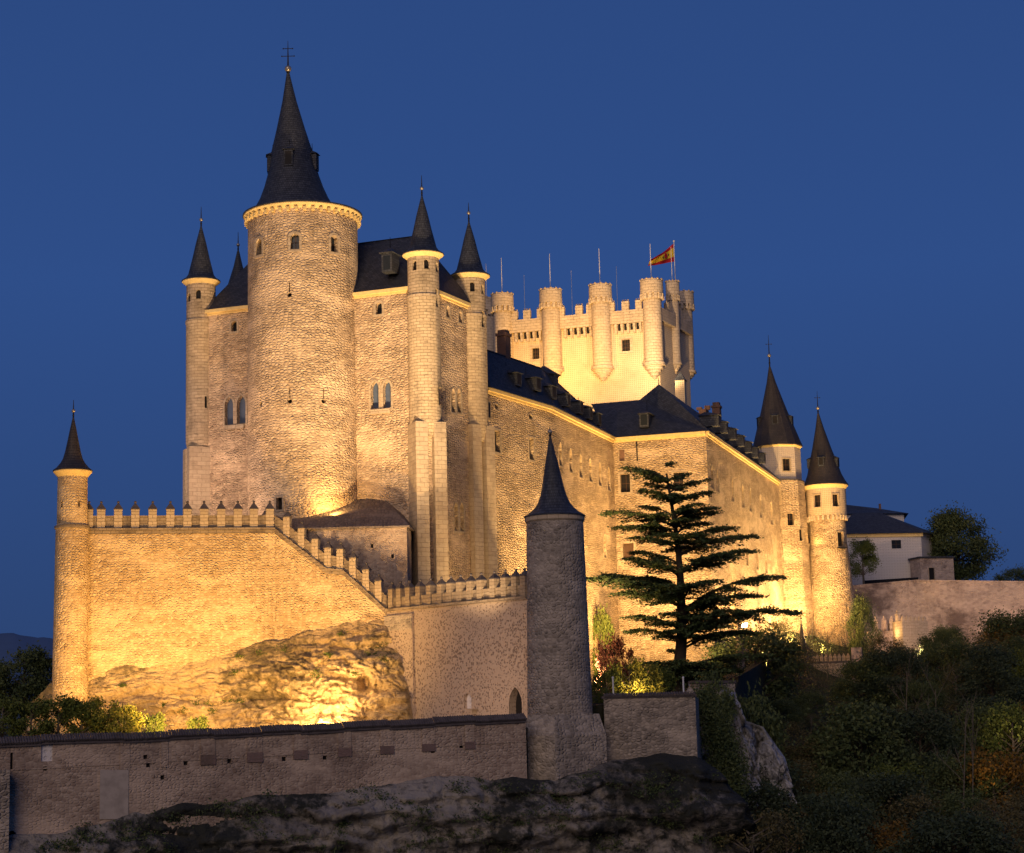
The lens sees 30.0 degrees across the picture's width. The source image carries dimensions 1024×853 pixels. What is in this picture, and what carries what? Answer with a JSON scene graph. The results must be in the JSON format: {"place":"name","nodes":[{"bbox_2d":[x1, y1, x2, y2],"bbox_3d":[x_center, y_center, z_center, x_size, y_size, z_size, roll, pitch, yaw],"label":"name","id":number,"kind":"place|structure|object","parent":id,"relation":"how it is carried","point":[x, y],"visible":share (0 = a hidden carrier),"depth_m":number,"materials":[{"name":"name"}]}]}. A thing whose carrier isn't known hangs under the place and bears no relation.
{"place":"outdoors","nodes":[
{"label":"outdoors","id":0,"kind":"place"},
{"bbox_2d":[0,633,52,717],"bbox_3d":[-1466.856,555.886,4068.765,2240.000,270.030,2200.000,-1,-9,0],"label":"distant hills","id":1,"kind":"structure","parent":0,"point":[9,642],"depth_m":3765.31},
{"bbox_2d":[5,728,527,778],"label":"terrace","id":2,"kind":"structure","parent":0,"point":[526,750],"depth_m":199.49,"materials":[{"name":"beige stone"}]},
{"bbox_2d":[0,693,31,736],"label":"shrub","id":3,"kind":"object","parent":2,"relation":"on","point":[6,706],"visible":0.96,"depth_m":211.45,"materials":[{"name":"green plant"}]},
{"bbox_2d":[4,695,55,736],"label":"shrub","id":4,"kind":"object","parent":2,"relation":"on","point":[34,709],"visible":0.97,"depth_m":212.09,"materials":[{"name":"green plant"}]},
{"bbox_2d":[32,692,80,734],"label":"shrub","id":5,"kind":"object","parent":2,"relation":"on","point":[63,704],"visible":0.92,"depth_m":213.06,"materials":[{"name":"green plant"}]},
{"bbox_2d":[51,400,92,735],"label":"watchtower","id":6,"kind":"structure","parent":2,"relation":"on","point":[72,471],"depth_m":233.61,"materials":[{"name":"stone"}]},
{"bbox_2d":[56,695,110,734],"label":"shrub","id":7,"kind":"object","parent":2,"relation":"on","point":[85,712],"visible":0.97,"depth_m":213.68,"materials":[{"name":"green plant"}]},
{"bbox_2d":[73,694,125,733],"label":"shrub","id":8,"kind":"object","parent":2,"relation":"on","point":[114,707],"visible":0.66,"depth_m":215.18,"materials":[{"name":"green plant"}]},
{"bbox_2d":[100,702,147,735],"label":"shrub","id":9,"kind":"object","parent":2,"relation":"on","point":[131,720],"visible":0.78,"depth_m":215.50,"materials":[{"name":"green plant"}]},
{"bbox_2d":[143,711,167,732],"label":"shrub","id":10,"kind":"object","parent":2,"relation":"on","point":[159,724],"visible":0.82,"depth_m":218.89,"materials":[{"name":"green plant"}]},
{"bbox_2d":[22,619,412,738],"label":"castle rock","id":11,"kind":"object","parent":2,"relation":"on","point":[275,685],"visible":0.5,"depth_m":233.64,"materials":[{"name":"beige stone"}]},
{"bbox_2d":[87,501,387,693],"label":"curtain wall","id":12,"kind":"structure","parent":11,"relation":"on","point":[170,589],"depth_m":237.96,"materials":[{"name":"stone"}]},
{"bbox_2d":[115,629,388,714],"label":"rock plants","id":13,"kind":"object","parent":11,"relation":"on","point":[241,656],"visible":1,"depth_m":233.90,"materials":[{"name":"green plant"}]},
{"bbox_2d":[384,568,526,718],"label":"wall","id":14,"kind":"structure","parent":2,"relation":"on","point":[460,644],"depth_m":223.57,"materials":[{"name":"stone"}]},
{"bbox_2d":[507,685,523,713],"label":"doorway","id":15,"kind":"structure","parent":14,"relation":"in","point":[519,700],"depth_m":216.41,"materials":[{"name":"stone"}]},
{"bbox_2d":[9,753,762,852],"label":"cliff","id":16,"kind":"structure","parent":0,"point":[599,805],"depth_m":191.75,"materials":[{"name":"grey stone"}]},
{"bbox_2d":[0,713,526,852],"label":"boundary wall","id":17,"kind":"structure","parent":16,"relation":"on","point":[56,783],"depth_m":184.34,"materials":[{"name":"stone"}]},
{"bbox_2d":[34,768,725,852],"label":"cliff plants","id":18,"kind":"object","parent":16,"relation":"on","point":[340,832],"visible":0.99,"depth_m":188.60,"materials":[{"name":"green plant"}]},
{"bbox_2d":[524,428,606,780],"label":"round tower","id":19,"kind":"structure","parent":16,"relation":"on","point":[566,735],"depth_m":204.20,"materials":[{"name":"stone"}]},
{"bbox_2d":[601,687,701,761],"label":"garden wall","id":20,"kind":"structure","parent":16,"relation":"on","point":[639,724],"depth_m":204.25,"materials":[{"name":"stone"}]},
{"bbox_2d":[679,671,758,802],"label":"ivy","id":21,"kind":"object","parent":20,"relation":"attached to","point":[716,727],"visible":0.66,"depth_m":215.96,"materials":[{"name":"green plant"}]},
{"bbox_2d":[716,808,801,852],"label":"bush","id":22,"kind":"object","parent":16,"relation":"on","point":[762,817],"visible":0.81,"depth_m":200.43,"materials":[{"name":"green plant"}]},
{"bbox_2d":[755,808,826,852],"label":"bush","id":23,"kind":"object","parent":16,"relation":"on","point":[786,836],"visible":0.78,"depth_m":201.85,"materials":[{"name":"green plant"}]},
{"bbox_2d":[0,630,1008,852],"bbox_3d":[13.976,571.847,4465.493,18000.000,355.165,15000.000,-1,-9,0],"label":"ground","id":24,"kind":"structure","parent":0,"point":[822,672],"depth_m":335.26,"materials":[{"name":"green plant"}]},
{"bbox_2d":[0,654,26,722],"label":"broadleaf tree","id":25,"kind":"object","parent":24,"relation":"on","point":[8,684],"visible":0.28,"depth_m":261.98,"materials":[{"name":"green plant"}]},
{"bbox_2d":[0,640,52,716],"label":"broadleaf tree","id":26,"kind":"object","parent":24,"relation":"on","point":[35,664],"visible":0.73,"depth_m":258.35,"materials":[{"name":"green plant"}]},
{"bbox_2d":[487,329,620,684],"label":"castle range","id":27,"kind":"structure","parent":24,"relation":"on","point":[529,405],"depth_m":283.83,"materials":[{"name":"beige stone"}]},
{"bbox_2d":[591,377,784,682],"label":"castle wing","id":28,"kind":"structure","parent":24,"relation":"on","point":[657,426],"depth_m":316.93,"materials":[{"name":"beige stone"}]},
{"bbox_2d":[486,249,696,410],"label":"battlemented tower","id":29,"kind":"structure","parent":28,"relation":"on","point":[602,350],"depth_m":357.28,"materials":[{"name":"beige stone"}]},
{"bbox_2d":[673,240,675,278],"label":"flagpole","id":30,"kind":"object","parent":29,"relation":"on","point":[674,260],"visible":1,"depth_m":365.26,"materials":[{"name":"grey metal"}]},
{"bbox_2d":[648,244,673,265],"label":"flag","id":31,"kind":"object","parent":30,"relation":"attached to","point":[664,257],"visible":0.94,"depth_m":365.04,"materials":[{"name":"fabric"}]},
{"bbox_2d":[618,472,632,494],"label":"window","id":32,"kind":"structure","parent":28,"relation":"in","point":[627,486],"depth_m":315.95,"materials":[{"name":"beige stone"}]},
{"bbox_2d":[674,372,686,404],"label":"stair turret","id":33,"kind":"object","parent":28,"relation":"on","point":[680,380],"visible":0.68,"depth_m":342.43,"materials":[{"name":"stone"}]},
{"bbox_2d":[684,664,753,784],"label":"broadleaf tree","id":34,"kind":"object","parent":24,"relation":"on","point":[727,697],"visible":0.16,"depth_m":232.79,"materials":[{"name":"green plant"}]},
{"bbox_2d":[698,621,813,702],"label":"broadleaf tree","id":35,"kind":"object","parent":24,"relation":"on","point":[777,689],"visible":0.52,"depth_m":297.46,"materials":[{"name":"green plant"}]},
{"bbox_2d":[738,678,795,769],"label":"broadleaf tree","id":36,"kind":"object","parent":24,"relation":"on","point":[758,718],"visible":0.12,"depth_m":242.56,"materials":[{"name":"green plant"}]},
{"bbox_2d":[753,337,813,635],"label":"octagonal tower","id":37,"kind":"structure","parent":24,"relation":"on","point":[777,441],"depth_m":381.60,"materials":[{"name":"beige stone"}]},
{"bbox_2d":[740,778,827,852],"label":"broadleaf tree","id":38,"kind":"object","parent":24,"relation":"on","point":[766,795],"visible":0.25,"depth_m":220.55,"materials":[{"name":"green plant"}]},
{"bbox_2d":[744,617,824,681],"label":"broadleaf tree","id":39,"kind":"object","parent":24,"relation":"on","point":[778,624],"visible":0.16,"depth_m":318.53,"materials":[{"name":"green plant"}]},
{"bbox_2d":[758,697,810,728],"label":"broadleaf tree","id":40,"kind":"object","parent":24,"relation":"on","point":[779,705],"visible":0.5,"depth_m":282.40,"materials":[{"name":"green plant"}]},
{"bbox_2d":[755,756,826,812],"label":"broadleaf tree","id":41,"kind":"object","parent":24,"relation":"on","point":[794,774],"visible":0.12,"depth_m":235.42,"materials":[{"name":"green plant"}]},
{"bbox_2d":[774,717,815,767],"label":"broadleaf tree","id":42,"kind":"object","parent":24,"relation":"on","point":[789,749],"visible":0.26,"depth_m":265.50,"materials":[{"name":"green plant"}]},
{"bbox_2d":[784,687,827,723],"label":"broadleaf tree","id":43,"kind":"object","parent":24,"relation":"on","point":[810,698],"visible":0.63,"depth_m":296.29,"materials":[{"name":"green plant"}]},
{"bbox_2d":[785,733,868,780],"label":"broadleaf tree","id":44,"kind":"object","parent":24,"relation":"on","point":[803,757],"visible":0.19,"depth_m":261.69,"materials":[{"name":"green plant"}]},
{"bbox_2d":[804,396,857,646],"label":"round tower","id":45,"kind":"structure","parent":24,"relation":"on","point":[826,484],"depth_m":382.80,"materials":[{"name":"beige stone"}]},
{"bbox_2d":[809,647,862,680],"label":"garden battlement","id":46,"kind":"object","parent":24,"relation":"on","point":[845,659],"visible":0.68,"depth_m":347.97,"materials":[{"name":"stone"}]},
{"bbox_2d":[779,786,896,852],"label":"bush","id":47,"kind":"object","parent":24,"relation":"on","point":[837,822],"visible":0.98,"depth_m":202.81,"materials":[{"name":"green plant"}]},
{"bbox_2d":[798,786,881,852],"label":"bush","id":48,"kind":"object","parent":24,"relation":"on","point":[842,792],"visible":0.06,"depth_m":221.66,"materials":[{"name":"green plant"}]},
{"bbox_2d":[795,690,925,793],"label":"broadleaf tree","id":49,"kind":"object","parent":24,"relation":"on","point":[849,721],"visible":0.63,"depth_m":254.81,"materials":[{"name":"green plant"}]},
{"bbox_2d":[824,655,899,705],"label":"broadleaf tree","id":50,"kind":"object","parent":24,"relation":"on","point":[850,668],"visible":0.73,"depth_m":312.86,"materials":[{"name":"green plant"}]},
{"bbox_2d":[843,589,882,655],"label":"broadleaf tree","id":51,"kind":"object","parent":24,"relation":"on","point":[858,617],"visible":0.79,"depth_m":369.20,"materials":[{"name":"green plant"}]},
{"bbox_2d":[848,536,881,583],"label":"broadleaf tree","id":52,"kind":"object","parent":24,"relation":"on","point":[864,548],"visible":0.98,"depth_m":411.75,"materials":[{"name":"green plant"}]},
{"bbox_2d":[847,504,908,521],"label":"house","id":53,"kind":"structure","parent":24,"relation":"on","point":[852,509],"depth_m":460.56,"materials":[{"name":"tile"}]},
{"bbox_2d":[867,616,894,652],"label":"merlon wall","id":54,"kind":"structure","parent":24,"relation":"on","point":[887,634],"depth_m":377.52,"materials":[{"name":"beige stone"}]},
{"bbox_2d":[746,621,1023,851],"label":"undergrowth","id":55,"kind":"object","parent":24,"relation":"on","point":[822,678],"visible":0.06,"depth_m":330.44,"materials":[{"name":"green plant"}]},
{"bbox_2d":[826,766,946,851],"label":"broadleaf tree","id":56,"kind":"object","parent":24,"relation":"on","point":[881,785],"visible":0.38,"depth_m":223.14,"materials":[{"name":"green plant"}]},
{"bbox_2d":[834,813,941,852],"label":"bush","id":57,"kind":"object","parent":24,"relation":"on","point":[891,835],"visible":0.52,"depth_m":207.13,"materials":[{"name":"green plant"}]},
{"bbox_2d":[840,706,936,781],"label":"broadleaf tree","id":58,"kind":"object","parent":24,"relation":"on","point":[873,740],"visible":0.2,"depth_m":259.52,"materials":[{"name":"green plant"}]},
{"bbox_2d":[863,632,916,678],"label":"broadleaf tree","id":59,"kind":"object","parent":24,"relation":"on","point":[879,641],"visible":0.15,"depth_m":347.55,"materials":[{"name":"green plant"}]},
{"bbox_2d":[846,512,936,584],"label":"house","id":60,"kind":"structure","parent":24,"relation":"on","point":[898,543],"depth_m":430.18,"materials":[{"name":"white plaster"},{"name":"slate"},{"name":"glass"}]},
{"bbox_2d":[845,642,952,710],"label":"broadleaf tree","id":61,"kind":"object","parent":24,"relation":"on","point":[894,655],"visible":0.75,"depth_m":312.63,"materials":[{"name":"green plant"}]},
{"bbox_2d":[866,757,935,819],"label":"broadleaf tree","id":62,"kind":"object","parent":24,"relation":"on","point":[902,768],"visible":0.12,"depth_m":244.05,"materials":[{"name":"green plant"}]},
{"bbox_2d":[888,609,927,655],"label":"ruined tower","id":63,"kind":"structure","parent":24,"relation":"on","point":[911,628],"depth_m":373.85,"materials":[{"name":"beige stone"}]},
{"bbox_2d":[889,678,949,726],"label":"broadleaf tree","id":64,"kind":"object","parent":24,"relation":"on","point":[914,689],"visible":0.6,"depth_m":306.82,"materials":[{"name":"green plant"}]},
{"bbox_2d":[871,702,982,800],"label":"broadleaf tree","id":65,"kind":"object","parent":24,"relation":"on","point":[935,732],"visible":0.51,"depth_m":257.44,"materials":[{"name":"green plant"}]},
{"bbox_2d":[908,556,954,579],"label":"gate lodge","id":66,"kind":"structure","parent":24,"relation":"on","point":[931,567],"depth_m":425.05,"materials":[{"name":"stone"}]},
{"bbox_2d":[859,786,1012,852],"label":"broadleaf tree","id":67,"kind":"object","parent":24,"relation":"on","point":[919,805],"visible":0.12,"depth_m":216.83,"materials":[{"name":"green plant"}]},
{"bbox_2d":[914,628,957,683],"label":"broadleaf tree","id":68,"kind":"object","parent":24,"relation":"on","point":[926,640],"visible":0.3,"depth_m":346.11,"materials":[{"name":"green plant"}]},
{"bbox_2d":[853,580,1023,649],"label":"retaining wall","id":69,"kind":"structure","parent":24,"relation":"on","point":[960,603],"depth_m":404.22,"materials":[{"name":"beige stone"}]},
{"bbox_2d":[912,635,980,694],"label":"broadleaf tree","id":70,"kind":"object","parent":24,"relation":"on","point":[943,658],"visible":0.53,"depth_m":336.46,"materials":[{"name":"green plant"}]},
{"bbox_2d":[929,624,971,656],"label":"broadleaf tree","id":71,"kind":"object","parent":24,"relation":"on","point":[954,629],"visible":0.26,"depth_m":368.88,"materials":[{"name":"green plant"}]},
{"bbox_2d":[879,802,1023,852],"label":"bush","id":72,"kind":"object","parent":24,"relation":"on","point":[975,829],"visible":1,"depth_m":198.03,"materials":[{"name":"green plant"}]},
{"bbox_2d":[894,744,1010,834],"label":"broadleaf tree","id":73,"kind":"object","parent":24,"relation":"on","point":[941,769],"visible":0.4,"depth_m":235.24,"materials":[{"name":"green plant"}]},
{"bbox_2d":[921,500,1008,579],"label":"broadleaf tree","id":74,"kind":"object","parent":24,"relation":"on","point":[947,529],"visible":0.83,"depth_m":433.09,"materials":[{"name":"green plant"}]},
{"bbox_2d":[933,783,999,851],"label":"bush","id":75,"kind":"object","parent":24,"relation":"on","point":[953,798],"visible":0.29,"depth_m":218.06,"materials":[{"name":"green plant"}]},
{"bbox_2d":[933,635,1021,695],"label":"broadleaf tree","id":76,"kind":"object","parent":24,"relation":"on","point":[992,642],"visible":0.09,"depth_m":335.79,"materials":[{"name":"green plant"}]},
{"bbox_2d":[934,737,1023,837],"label":"broadleaf tree","id":77,"kind":"object","parent":24,"relation":"on","point":[1010,772],"visible":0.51,"depth_m":235.07,"materials":[{"name":"green plant"}]},
{"bbox_2d":[940,697,1023,775],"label":"broadleaf tree","id":78,"kind":"object","parent":24,"relation":"on","point":[977,712],"visible":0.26,"depth_m":263.52,"materials":[{"name":"green plant"}]},
{"bbox_2d":[941,640,1023,716],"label":"broadleaf tree","id":79,"kind":"object","parent":24,"relation":"on","point":[987,665],"visible":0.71,"depth_m":307.69,"materials":[{"name":"green plant"}]},
{"bbox_2d":[949,796,1023,852],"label":"bush","id":80,"kind":"object","parent":24,"relation":"on","point":[989,808],"visible":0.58,"depth_m":204.42,"materials":[{"name":"green plant"}]},
{"bbox_2d":[958,605,1023,654],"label":"broadleaf tree","id":81,"kind":"object","parent":24,"relation":"on","point":[1013,622],"visible":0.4,"depth_m":345.72,"materials":[{"name":"green plant"}]},
{"bbox_2d":[958,694,1023,744],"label":"broadleaf tree","id":82,"kind":"object","parent":24,"relation":"on","point":[988,702],"visible":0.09,"depth_m":289.78,"materials":[{"name":"green plant"}]},
{"bbox_2d":[967,695,1023,795],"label":"broadleaf tree","id":83,"kind":"object","parent":24,"relation":"on","point":[1011,718],"visible":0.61,"depth_m":258.17,"materials":[{"name":"green plant"}]},
{"bbox_2d":[972,787,1023,852],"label":"bush","id":84,"kind":"object","parent":24,"relation":"on","point":[1014,799],"visible":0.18,"depth_m":222.22,"materials":[{"name":"green plant"}]},
{"bbox_2d":[991,564,1023,580],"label":"broadleaf tree","id":85,"kind":"object","parent":24,"relation":"on","point":[1017,572],"visible":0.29,"depth_m":469.10,"materials":[{"name":"green plant"}]},
{"bbox_2d":[991,632,1023,692],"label":"broadleaf tree","id":86,"kind":"object","parent":24,"relation":"on","point":[1011,639],"visible":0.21,"depth_m":337.27,"materials":[{"name":"green plant"}]},
{"bbox_2d":[1003,644,1023,679],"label":"bush","id":87,"kind":"object","parent":24,"relation":"on","point":[1017,668],"visible":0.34,"depth_m":330.91,"materials":[{"name":"green plant"}]},
{"bbox_2d":[0,0,1023,638],"label":"sky","id":88,"kind":"structure","parent":0,"point":[838,183],"materials":[{"name":"blue"}]},
{"bbox_2d":[592,661,774,726],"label":"castle garden","id":89,"kind":"object","parent":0,"point":[752,674],"visible":0.06,"depth_m":273.00,"materials":[{"name":"green plant"}]},
{"bbox_2d":[592,603,614,674],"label":"shrub","id":90,"kind":"object","parent":89,"relation":"on","point":[605,625],"visible":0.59,"depth_m":297.94,"materials":[{"name":"green plant"}]},
{"bbox_2d":[591,664,626,702],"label":"shrub","id":91,"kind":"object","parent":89,"relation":"on","point":[601,683],"visible":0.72,"depth_m":221.83,"materials":[{"name":"green plant"}]},
{"bbox_2d":[592,632,635,691],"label":"shrub","id":92,"kind":"object","parent":89,"relation":"on","point":[609,653],"visible":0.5,"depth_m":259.58,"materials":[{"name":"red plant"}]},
{"bbox_2d":[607,654,655,693],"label":"shrub","id":93,"kind":"object","parent":89,"relation":"on","point":[644,682],"visible":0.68,"depth_m":223.12,"materials":[{"name":"green plant"}]},
{"bbox_2d":[624,661,668,693],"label":"shrub","id":94,"kind":"object","parent":89,"relation":"on","point":[657,686],"visible":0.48,"depth_m":225.39,"materials":[{"name":"green plant"}]},
{"bbox_2d":[646,665,678,691],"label":"shrub","id":95,"kind":"object","parent":89,"relation":"on","point":[669,678],"visible":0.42,"depth_m":229.11,"materials":[{"name":"green plant"}]},
{"bbox_2d":[586,460,809,691],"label":"cedar tree","id":96,"kind":"object","parent":89,"relation":"on","point":[688,622],"visible":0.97,"depth_m":254.24,"materials":[{"name":"green plant"}]},
{"bbox_2d":[689,685,796,849],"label":"pale cliff","id":97,"kind":"structure","parent":0,"point":[760,740],"depth_m":234.06,"materials":[{"name":"grey stone"}]},
{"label":"inner terrace","id":98,"kind":"structure","parent":0,"visible":0},
{"bbox_2d":[243,48,362,518],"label":"round tower","id":99,"kind":"structure","parent":98,"relation":"on","point":[301,227],"depth_m":252.00,"materials":[{"name":"beige stone"}]},
{"bbox_2d":[288,231,301,251],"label":"window","id":100,"kind":"structure","parent":99,"relation":"in","point":[296,240],"depth_m":252.66,"materials":[{"name":"beige stone"}]},
{"bbox_2d":[262,498,414,594],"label":"lean to","id":101,"kind":"object","parent":98,"relation":"on","point":[375,535],"visible":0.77,"depth_m":241.40,"materials":[{"name":"stone"}]},
{"bbox_2d":[181,175,497,594],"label":"castle keep","id":102,"kind":"structure","parent":98,"relation":"on","point":[425,438],"depth_m":258.03,"materials":[{"name":"beige stone"}]},
{"bbox_2d":[223,395,234,426],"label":"window","id":103,"kind":"structure","parent":102,"relation":"in","point":[231,404],"depth_m":261.93,"materials":[{"name":"beige stone"}]},
{"bbox_2d":[235,394,246,424],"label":"window","id":104,"kind":"structure","parent":102,"relation":"in","point":[243,403],"depth_m":261.16,"materials":[{"name":"beige stone"}]},
{"bbox_2d":[369,379,380,410],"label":"window","id":105,"kind":"structure","parent":102,"relation":"in","point":[377,388],"depth_m":253.87,"materials":[{"name":"beige stone"}]},
{"bbox_2d":[381,378,392,408],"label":"window","id":106,"kind":"structure","parent":102,"relation":"in","point":[389,387],"depth_m":253.25,"materials":[{"name":"beige stone"}]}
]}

